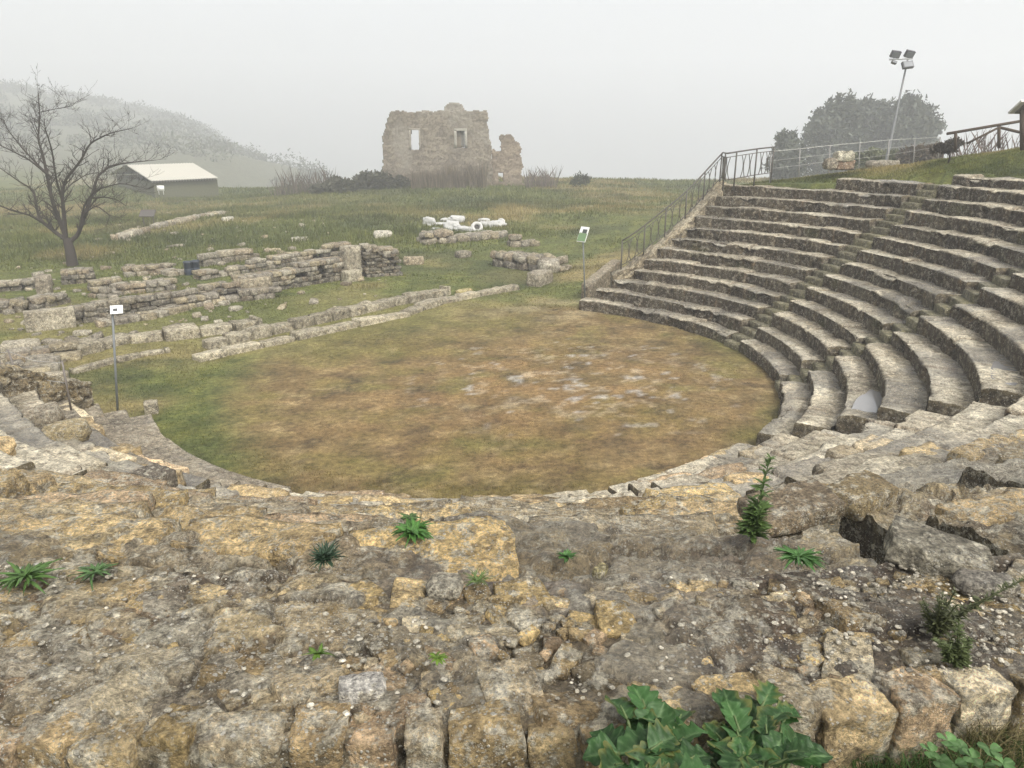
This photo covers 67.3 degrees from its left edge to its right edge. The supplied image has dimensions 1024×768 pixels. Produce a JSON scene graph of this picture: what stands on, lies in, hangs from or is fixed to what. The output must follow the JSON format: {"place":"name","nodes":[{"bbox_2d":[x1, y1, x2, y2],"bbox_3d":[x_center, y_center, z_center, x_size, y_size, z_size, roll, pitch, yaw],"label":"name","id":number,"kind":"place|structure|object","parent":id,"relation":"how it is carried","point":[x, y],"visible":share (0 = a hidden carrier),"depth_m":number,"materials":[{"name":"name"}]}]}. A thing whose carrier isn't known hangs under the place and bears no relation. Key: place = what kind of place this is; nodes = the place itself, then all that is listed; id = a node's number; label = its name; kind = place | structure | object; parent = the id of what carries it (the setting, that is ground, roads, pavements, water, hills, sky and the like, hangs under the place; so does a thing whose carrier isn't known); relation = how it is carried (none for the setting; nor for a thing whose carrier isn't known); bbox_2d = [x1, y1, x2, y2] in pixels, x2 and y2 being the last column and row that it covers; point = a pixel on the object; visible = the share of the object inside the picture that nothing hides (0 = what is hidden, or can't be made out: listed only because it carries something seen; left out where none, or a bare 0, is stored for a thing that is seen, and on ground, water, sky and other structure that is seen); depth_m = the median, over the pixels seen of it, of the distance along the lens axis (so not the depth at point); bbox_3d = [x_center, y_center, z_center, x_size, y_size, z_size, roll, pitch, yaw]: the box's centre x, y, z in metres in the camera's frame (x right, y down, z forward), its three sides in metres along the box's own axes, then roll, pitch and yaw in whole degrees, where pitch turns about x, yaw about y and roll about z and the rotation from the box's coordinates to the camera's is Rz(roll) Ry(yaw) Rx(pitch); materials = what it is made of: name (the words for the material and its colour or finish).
{"place":"outdoors","nodes":[
{"label":"outdoors","id":0,"kind":"place"},
{"bbox_2d":[0,90,1023,498],"bbox_3d":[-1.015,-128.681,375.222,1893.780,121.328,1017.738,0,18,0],"label":"ground","id":1,"kind":"structure","parent":0,"point":[366,376],"depth_m":20.97,"materials":[{"name":"soil"}]},
{"bbox_2d":[0,338,40,353],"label":"stone","id":2,"kind":"object","parent":1,"relation":"on","point":[18,343],"visible":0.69,"depth_m":22.95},
{"bbox_2d":[0,271,53,291],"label":"ruined wall","id":3,"kind":"structure","parent":1,"relation":"on","point":[16,284],"depth_m":31.69,"materials":[{"name":"stone"}]},
{"bbox_2d":[0,292,70,313],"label":"ruined wall","id":4,"kind":"structure","parent":1,"relation":"on","point":[21,304],"depth_m":28.21,"materials":[{"name":"stone"}]},
{"bbox_2d":[0,350,82,377],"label":"paving","id":5,"kind":"structure","parent":1,"relation":"on","point":[49,367],"depth_m":21.29,"materials":[{"name":"stone"}]},
{"bbox_2d":[5,339,78,361],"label":"ruined wall","id":6,"kind":"structure","parent":1,"relation":"on","point":[62,346],"depth_m":22.27,"materials":[{"name":"stone"}]},
{"bbox_2d":[34,274,53,293],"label":"stone","id":7,"kind":"object","parent":1,"relation":"on","point":[43,284],"visible":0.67,"depth_m":30.36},
{"bbox_2d":[0,364,95,408],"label":"retaining wall","id":8,"kind":"structure","parent":1,"relation":"on","point":[15,380],"depth_m":14.17,"materials":[{"name":"stone"}]},
{"bbox_2d":[0,350,71,409],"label":"wire fence","id":9,"kind":"object","parent":8,"relation":"on","point":[64,374],"visible":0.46,"depth_m":13.95,"materials":[{"name":"metal"}]},
{"bbox_2d":[23,302,99,332],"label":"ruined wall","id":10,"kind":"structure","parent":1,"relation":"on","point":[55,318],"depth_m":25.51,"materials":[{"name":"stone"}]},
{"bbox_2d":[60,266,95,284],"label":"ruined wall","id":11,"kind":"structure","parent":1,"relation":"on","point":[78,275],"depth_m":33.11,"materials":[{"name":"stone"}]},
{"bbox_2d":[0,63,175,266],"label":"bare tree","id":12,"kind":"object","parent":1,"relation":"on","point":[71,256],"visible":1,"depth_m":35.92,"materials":[{"name":"brown plant"}]},
{"bbox_2d":[87,276,128,290],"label":"ruined wall","id":13,"kind":"structure","parent":1,"relation":"on","point":[105,281],"depth_m":31.92,"materials":[{"name":"stone"}]},
{"bbox_2d":[110,305,122,410],"bbox_3d":[-8.813,-0.362,17.261,0.552,2.824,0.200,-3,19,-10],"label":"sign post","id":14,"kind":"object","parent":1,"relation":"on","point":[116,309],"visible":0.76,"depth_m":17.06,"materials":[{"name":"metal"}]},
{"bbox_2d":[69,347,170,373],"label":"stone kerb","id":15,"kind":"structure","parent":1,"relation":"on","point":[102,363],"depth_m":21.86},
{"bbox_2d":[87,277,176,298],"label":"ruined wall","id":16,"kind":"structure","parent":1,"relation":"on","point":[125,288],"depth_m":31.06,"materials":[{"name":"stone"}]},
{"bbox_2d":[95,304,190,327],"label":"ruined wall","id":17,"kind":"structure","parent":1,"relation":"on","point":[169,310],"depth_m":26.66,"materials":[{"name":"stone"}]},
{"bbox_2d":[90,288,198,317],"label":"ruined wall","id":18,"kind":"structure","parent":1,"relation":"on","point":[141,302],"depth_m":27.68,"materials":[{"name":"stone"}]},
{"bbox_2d":[0,382,290,488],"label":"seating bank","id":19,"kind":"structure","parent":1,"relation":"on","point":[120,441],"depth_m":11.90,"materials":[{"name":"stone"}]},
{"bbox_2d":[19,401,64,427],"bbox_3d":[-7.574,0.554,12.317,0.698,0.433,0.516,-6,19,-19],"label":"stone","id":20,"kind":"object","parent":19,"relation":"on","point":[40,415],"visible":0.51,"depth_m":12.19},
{"bbox_2d":[42,417,91,441],"bbox_3d":[-6.830,0.750,11.797,0.668,0.354,0.487,-12,22,-31],"label":"stone","id":21,"kind":"object","parent":19,"relation":"on","point":[78,428],"visible":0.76,"depth_m":11.68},
{"bbox_2d":[139,210,155,223],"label":"information table","id":22,"kind":"object","parent":1,"relation":"on","point":[147,213],"visible":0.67,"depth_m":49.22,"materials":[{"name":"metal"}]},
{"bbox_2d":[143,399,158,414],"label":"stone","id":23,"kind":"object","parent":1,"relation":"on","point":[151,406],"visible":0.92,"depth_m":17.82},
{"bbox_2d":[121,262,184,277],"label":"ruined wall","id":24,"kind":"structure","parent":1,"relation":"on","point":[165,268],"depth_m":34.86,"materials":[{"name":"stone"}]},
{"bbox_2d":[110,163,218,197],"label":"shed","id":25,"kind":"structure","parent":1,"relation":"on","point":[189,180],"depth_m":87.84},
{"bbox_2d":[0,78,331,186],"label":"hill","id":26,"kind":"structure","parent":1,"relation":"on","point":[213,137],"depth_m":263.92,"materials":[{"name":"green plant"}]},
{"bbox_2d":[110,211,224,239],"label":"ruined wall","id":27,"kind":"structure","parent":1,"relation":"on","point":[124,234],"depth_m":49.02,"materials":[{"name":"stone"}]},
{"bbox_2d":[77,315,262,355],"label":"stone kerb","id":28,"kind":"structure","parent":1,"relation":"on","point":[91,345],"depth_m":24.13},
{"bbox_2d":[0,210,399,357],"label":"loose stones","id":29,"kind":"object","parent":1,"relation":"on","point":[100,334],"visible":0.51,"depth_m":28.93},
{"bbox_2d":[167,286,281,307],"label":"ruined wall","id":30,"kind":"structure","parent":1,"relation":"on","point":[242,295],"depth_m":29.51,"materials":[{"name":"stone"}]},
{"bbox_2d":[196,248,259,266],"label":"ruined wall","id":31,"kind":"structure","parent":1,"relation":"on","point":[225,255],"depth_m":37.58,"materials":[{"name":"stone"}]},
{"bbox_2d":[191,241,350,279],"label":"ruined wall","id":32,"kind":"structure","parent":1,"relation":"on","point":[285,259],"depth_m":36.16,"materials":[{"name":"stone"}]},
{"bbox_2d":[197,245,399,295],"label":"ruined wall","id":33,"kind":"structure","parent":1,"relation":"on","point":[348,264],"depth_m":32.44,"materials":[{"name":"stone"}]},
{"bbox_2d":[267,165,337,195],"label":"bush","id":34,"kind":"object","parent":1,"relation":"on","point":[293,186],"visible":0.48,"depth_m":80.99,"materials":[{"name":"brown plant"}]},
{"bbox_2d":[202,285,450,349],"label":"stone kerb","id":35,"kind":"structure","parent":1,"relation":"on","point":[256,332],"depth_m":26.20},
{"bbox_2d":[192,284,519,361],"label":"stone kerb","id":36,"kind":"structure","parent":1,"relation":"on","point":[303,333],"depth_m":25.46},
{"bbox_2d":[307,169,410,193],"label":"bush","id":37,"kind":"object","parent":1,"relation":"on","point":[366,180],"visible":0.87,"depth_m":78.79,"materials":[{"name":"green plant"}]},
{"bbox_2d":[359,243,402,277],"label":"ruined wall","id":38,"kind":"structure","parent":1,"relation":"on","point":[382,261],"depth_m":34.44,"materials":[{"name":"stone"}]},
{"bbox_2d":[403,256,423,264],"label":"stone","id":39,"kind":"object","parent":1,"relation":"on","point":[413,260],"visible":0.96,"depth_m":37.49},
{"bbox_2d":[410,157,488,188],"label":"reeds","id":40,"kind":"object","parent":1,"relation":"on","point":[472,178],"visible":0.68,"depth_m":79.22,"materials":[{"name":"brown plant"}]},
{"bbox_2d":[382,102,524,185],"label":"ruined house","id":41,"kind":"structure","parent":1,"relation":"on","point":[444,137],"depth_m":80.33,"materials":[{"name":"stone"}]},
{"bbox_2d":[416,228,507,244],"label":"rubble heap","id":42,"kind":"object","parent":1,"relation":"on","point":[443,235],"visible":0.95,"depth_m":43.10,"materials":[{"name":"stone"}]},
{"bbox_2d":[454,250,471,257],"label":"stone","id":43,"kind":"object","parent":1,"relation":"on","point":[462,253],"visible":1,"depth_m":39.15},
{"bbox_2d":[480,220,506,227],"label":"stone","id":44,"kind":"object","parent":1,"relation":"on","point":[499,223],"visible":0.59,"depth_m":49.19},
{"bbox_2d":[0,149,1009,498],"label":"field grass","id":45,"kind":"structure","parent":1,"relation":"on","point":[272,213],"depth_m":48.00,"materials":[{"name":"plant"}]},
{"bbox_2d":[373,230,391,237],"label":"stone","id":46,"kind":"object","parent":45,"relation":"on","point":[380,233],"visible":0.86,"depth_m":44.42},
{"bbox_2d":[0,467,1023,767],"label":"seating bank","id":47,"kind":"structure","parent":1,"relation":"on","point":[198,627],"depth_m":2.18,"materials":[{"name":"stone"}]},
{"bbox_2d":[0,558,64,595],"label":"weed","id":48,"kind":"object","parent":47,"relation":"on","point":[29,572],"visible":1,"depth_m":2.35,"materials":[{"name":"green plant"}]},
{"bbox_2d":[67,561,122,590],"bbox_3d":[-1.291,0.591,2.364,0.134,0.041,0.132,0,18,0],"label":"weed","id":49,"kind":"object","parent":47,"relation":"on","point":[99,569],"visible":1,"depth_m":2.38,"materials":[{"name":"green plant"}]},
{"bbox_2d":[131,463,177,486],"bbox_3d":[-4.000,1.065,8.615,0.387,0.232,0.327,10,21,27],"label":"stone","id":50,"kind":"object","parent":47,"relation":"on","point":[158,471],"visible":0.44,"depth_m":8.58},
{"bbox_2d":[301,643,335,660],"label":"weed","id":51,"kind":"object","parent":47,"relation":"on","point":[318,653],"visible":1,"depth_m":2.01,"materials":[{"name":"green plant"}]},
{"bbox_2d":[305,539,347,572],"bbox_3d":[-0.589,0.541,2.443,0.130,0.064,0.156,0,18,0],"label":"weed","id":52,"kind":"object","parent":47,"relation":"on","point":[326,553],"visible":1,"depth_m":2.44,"materials":[{"name":"green plant"}]},
{"bbox_2d":[338,671,386,704],"bbox_3d":[-0.371,0.757,1.910,0.117,0.056,0.070,-4,19,-11],"label":"stone","id":53,"kind":"object","parent":47,"relation":"on","point":[366,687],"visible":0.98,"depth_m":1.89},
{"bbox_2d":[386,517,433,547],"bbox_3d":[-0.403,0.610,3.163,0.194,0.062,0.190,-13,23,-35],"label":"weed","id":54,"kind":"object","parent":47,"relation":"on","point":[412,529],"visible":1,"depth_m":3.16,"materials":[{"name":"green plant"}]},
{"bbox_2d":[428,651,447,664],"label":"weed","id":55,"kind":"object","parent":47,"relation":"on","point":[437,658],"visible":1,"depth_m":1.99,"materials":[{"name":"green plant"}]},
{"bbox_2d":[425,572,463,599],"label":"stone","id":56,"kind":"object","parent":47,"relation":"on","point":[444,586],"visible":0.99,"depth_m":2.31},
{"bbox_2d":[463,567,494,588],"bbox_3d":[-0.106,0.586,2.333,0.112,0.039,0.102,0,18,0],"label":"weed","id":57,"kind":"object","parent":47,"relation":"on","point":[475,579],"visible":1,"depth_m":2.33,"materials":[{"name":"green plant"}]},
{"bbox_2d":[556,549,578,562],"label":"weed","id":58,"kind":"object","parent":47,"relation":"on","point":[566,554],"visible":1,"depth_m":2.98,"materials":[{"name":"green plant"}]},
{"bbox_2d":[592,562,607,579],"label":"stone","id":59,"kind":"object","parent":47,"relation":"on","point":[600,571],"visible":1,"depth_m":2.42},
{"bbox_2d":[735,453,776,543],"bbox_3d":[0.990,0.477,3.109,0.173,0.348,0.203,0,18,0],"label":"tall weed","id":60,"kind":"object","parent":47,"relation":"on","point":[753,525],"visible":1,"depth_m":3.11,"materials":[{"name":"green plant"}]},
{"bbox_2d":[736,478,846,537],"bbox_3d":[1.505,0.667,4.154,0.526,0.173,0.297,-6,19,-18],"label":"stone","id":61,"kind":"object","parent":47,"relation":"on","point":[799,506],"visible":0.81,"depth_m":4.08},
{"bbox_2d":[769,544,828,572],"bbox_3d":[0.929,0.562,2.466,0.175,0.055,0.177,0,18,0],"label":"weed","id":62,"kind":"object","parent":47,"relation":"on","point":[807,558],"visible":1,"depth_m":2.46,"materials":[{"name":"green plant"}]},
{"bbox_2d":[826,470,898,521],"bbox_3d":[2.298,0.734,5.068,0.463,0.189,0.307,-10,21,-28],"label":"stone","id":63,"kind":"object","parent":47,"relation":"on","point":[862,494],"visible":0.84,"depth_m":4.98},
{"bbox_2d":[883,515,993,579],"bbox_3d":[1.382,0.552,2.499,0.319,0.146,0.184,9,20,26],"label":"stone","id":64,"kind":"object","parent":47,"relation":"on","point":[921,547],"visible":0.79,"depth_m":2.46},
{"bbox_2d":[931,619,976,671],"bbox_3d":[1.147,0.680,1.988,0.133,0.128,0.082,0,18,0],"label":"tall weed","id":65,"kind":"object","parent":47,"relation":"on","point":[955,654],"visible":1,"depth_m":1.99,"materials":[{"name":"green plant"}]},
{"bbox_2d":[900,707,1023,767],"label":"grass tuft","id":66,"kind":"object","parent":47,"relation":"on","point":[996,738],"visible":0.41,"depth_m":1.92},
{"bbox_2d":[918,575,1023,639],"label":"tall weed","id":67,"kind":"object","parent":47,"relation":"on","point":[939,621],"visible":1,"depth_m":2.07,"materials":[{"name":"green plant"}]},
{"bbox_2d":[952,569,1020,598],"bbox_3d":[1.448,0.613,2.351,0.191,0.063,0.107,0,18,0],"label":"stone","id":68,"kind":"object","parent":47,"relation":"on","point":[971,582],"visible":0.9,"depth_m":2.32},
{"bbox_2d":[507,234,539,246],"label":"rubble heap","id":69,"kind":"object","parent":1,"relation":"on","point":[515,240],"visible":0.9,"depth_m":42.54,"materials":[{"name":"stone"}]},
{"bbox_2d":[489,250,568,270],"bbox_3d":[0.740,-5.792,36.448,3.776,0.938,1.426,13,22,33],"label":"rubble heap","id":70,"kind":"object","parent":1,"relation":"on","point":[522,260],"visible":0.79,"depth_m":36.09,"materials":[{"name":"stone"}]},
{"bbox_2d":[526,269,552,286],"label":"stone","id":71,"kind":"object","parent":1,"relation":"on","point":[539,278],"visible":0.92,"depth_m":32.62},
{"bbox_2d":[520,166,561,187],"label":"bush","id":72,"kind":"object","parent":1,"relation":"on","point":[545,178],"visible":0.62,"depth_m":80.74,"materials":[{"name":"brown plant"}]},
{"bbox_2d":[537,258,559,272],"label":"stone","id":73,"kind":"object","parent":1,"relation":"on","point":[553,264],"visible":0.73,"depth_m":35.13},
{"bbox_2d":[570,170,591,186],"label":"bush","id":74,"kind":"object","parent":1,"relation":"on","point":[582,178],"visible":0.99,"depth_m":81.00,"materials":[{"name":"green plant"}]},
{"bbox_2d":[577,226,589,297],"bbox_3d":[2.702,-4.521,29.580,0.400,2.990,0.284,16,24,40],"label":"sign post","id":75,"kind":"object","parent":1,"relation":"on","point":[583,234],"visible":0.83,"depth_m":29.24,"materials":[{"name":"metal"}]},
{"bbox_2d":[582,684,712,767],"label":"leafy plant","id":76,"kind":"object","parent":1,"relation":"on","point":[657,733],"visible":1,"depth_m":1.67,"materials":[{"name":"green plant"}]},
{"bbox_2d":[581,181,725,298],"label":"retaining wall","id":77,"kind":"structure","parent":1,"relation":"on","point":[606,274],"depth_m":28.77,"materials":[{"name":"stone"}]},
{"bbox_2d":[620,146,774,269],"bbox_3d":[7.033,-6.345,28.389,5.904,4.601,1.617,-8,20,-23],"label":"metal railing","id":78,"kind":"object","parent":77,"relation":"on","point":[723,166],"visible":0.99,"depth_m":28.41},
{"bbox_2d":[579,178,933,343],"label":"seating bank","id":79,"kind":"structure","parent":1,"relation":"on","point":[736,259],"depth_m":26.24,"materials":[{"name":"stone"}]},
{"bbox_2d":[702,679,832,767],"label":"leafy plant","id":80,"kind":"object","parent":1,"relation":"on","point":[748,737],"visible":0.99,"depth_m":1.71,"materials":[{"name":"green plant"}]},
{"bbox_2d":[760,126,810,179],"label":"cedar tree","id":81,"kind":"object","parent":1,"relation":"on","point":[786,140],"visible":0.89,"depth_m":90.56,"materials":[{"name":"green plant"}]},
{"bbox_2d":[608,395,1023,496],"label":"seating bank","id":82,"kind":"structure","parent":1,"relation":"on","point":[973,444],"depth_m":10.63,"materials":[{"name":"stone"}]},
{"bbox_2d":[822,158,837,169],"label":"stone","id":83,"kind":"object","parent":1,"relation":"on","point":[830,164],"visible":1,"depth_m":28.02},
{"bbox_2d":[724,184,938,350],"bbox_3d":[9.995,-3.494,23.687,7.106,5.004,0.766,-6,19,-17],"label":"stairway","id":84,"kind":"object","parent":1,"relation":"on","point":[863,242],"visible":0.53,"depth_m":23.59,"materials":[{"name":"stone"}]},
{"bbox_2d":[800,88,866,175],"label":"cedar tree","id":85,"kind":"object","parent":1,"relation":"on","point":[835,122],"visible":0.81,"depth_m":105.31,"materials":[{"name":"green plant"}]},
{"bbox_2d":[835,160,855,169],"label":"stone","id":86,"kind":"object","parent":1,"relation":"on","point":[841,165],"visible":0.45,"depth_m":28.20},
{"bbox_2d":[833,150,854,161],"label":"stone","id":87,"kind":"object","parent":86,"relation":"on","point":[845,156],"visible":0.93,"depth_m":28.07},
{"bbox_2d":[769,137,940,182],"bbox_3d":[13.743,-9.230,31.970,10.326,1.973,1.802,-10,21,-28],"label":"wire fence","id":88,"kind":"object","parent":1,"relation":"on","point":[856,151],"visible":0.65,"depth_m":32.70,"materials":[{"name":"metal"}]},
{"bbox_2d":[846,146,898,170],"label":"stone block","id":89,"kind":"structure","parent":1,"relation":"on","point":[872,152],"depth_m":49.54,"materials":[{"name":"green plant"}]},
{"bbox_2d":[857,93,897,151],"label":"cedar tree","id":90,"kind":"object","parent":1,"relation":"on","point":[877,114],"visible":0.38,"depth_m":112.54,"materials":[{"name":"green plant"}]},
{"bbox_2d":[739,174,1023,380],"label":"seating bank","id":91,"kind":"structure","parent":1,"relation":"on","point":[959,234],"depth_m":21.06,"materials":[{"name":"stone"}]},
{"bbox_2d":[865,160,899,167],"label":"stone","id":92,"kind":"object","parent":1,"relation":"on","point":[872,163],"visible":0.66,"depth_m":29.59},
{"bbox_2d":[751,147,1023,182],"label":"slope grass","id":93,"kind":"structure","parent":1,"relation":"on","point":[918,164],"depth_m":25.98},
{"bbox_2d":[756,273,1023,445],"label":"seating bank","id":94,"kind":"structure","parent":1,"relation":"on","point":[939,365],"depth_m":15.86,"materials":[{"name":"stone"}]},
{"bbox_2d":[851,389,881,419],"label":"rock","id":95,"kind":"object","parent":94,"relation":"on","point":[869,400],"visible":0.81,"depth_m":15.48,"materials":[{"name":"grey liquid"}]},
{"bbox_2d":[991,357,1020,385],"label":"puddle","id":96,"kind":"object","parent":94,"relation":"on","point":[998,365],"visible":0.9,"depth_m":14.08,"materials":[{"name":"grey liquid"}]},
{"bbox_2d":[774,260,1023,394],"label":"stairway","id":97,"kind":"object","parent":1,"relation":"on","point":[969,296],"visible":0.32,"depth_m":18.37,"materials":[{"name":"stone"}]},
{"bbox_2d":[885,49,915,159],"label":"floodlight mast","id":98,"kind":"object","parent":1,"relation":"on","point":[894,55],"visible":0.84,"depth_m":41.56,"materials":[{"name":"metal"}]},
{"bbox_2d":[779,727,1023,767],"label":"grass tuft","id":99,"kind":"object","parent":1,"relation":"on","point":[920,761],"visible":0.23,"depth_m":1.91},
{"bbox_2d":[884,89,947,150],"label":"cedar tree","id":100,"kind":"object","parent":1,"relation":"on","point":[915,114],"visible":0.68,"depth_m":107.87,"materials":[{"name":"green plant"}]},
{"bbox_2d":[895,141,943,164],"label":"bush","id":101,"kind":"object","parent":1,"relation":"on","point":[906,157],"visible":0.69,"depth_m":47.39,"materials":[{"name":"green plant"}]},
{"bbox_2d":[928,136,965,162],"bbox_3d":[14.619,-7.706,25.827,1.194,1.171,0.744,0,18,0],"label":"bush","id":102,"kind":"object","parent":1,"relation":"on","point":[946,147],"visible":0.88,"depth_m":25.75,"materials":[{"name":"green plant"}]},
{"bbox_2d":[880,722,1023,767],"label":"grass tuft","id":103,"kind":"object","parent":1,"relation":"on","point":[1017,761],"visible":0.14,"depth_m":1.92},
{"bbox_2d":[920,731,1014,767],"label":"clover plant","id":104,"kind":"object","parent":1,"relation":"on","point":[954,743],"visible":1,"depth_m":1.69,"materials":[{"name":"green plant"}]},
{"bbox_2d":[942,126,1019,157],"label":"reeds","id":105,"kind":"object","parent":1,"relation":"on","point":[983,145],"visible":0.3,"depth_m":27.63,"materials":[{"name":"brown plant"}]},
{"bbox_2d":[946,120,1019,149],"bbox_3d":[15.208,-7.913,24.244,2.996,1.040,0.095,0,18,0],"label":"wooden fence","id":106,"kind":"object","parent":1,"relation":"on","point":[999,127],"visible":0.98,"depth_m":24.19,"materials":[{"name":"brown wood"}]},
{"bbox_2d":[1008,100,1023,150],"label":"information board","id":107,"kind":"object","parent":1,"relation":"on","point":[1018,108],"visible":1,"depth_m":22.69,"materials":[{"name":"brown wood"}]},
{"bbox_2d":[0,0,1023,179],"label":"sky","id":108,"kind":"structure","parent":0,"point":[658,89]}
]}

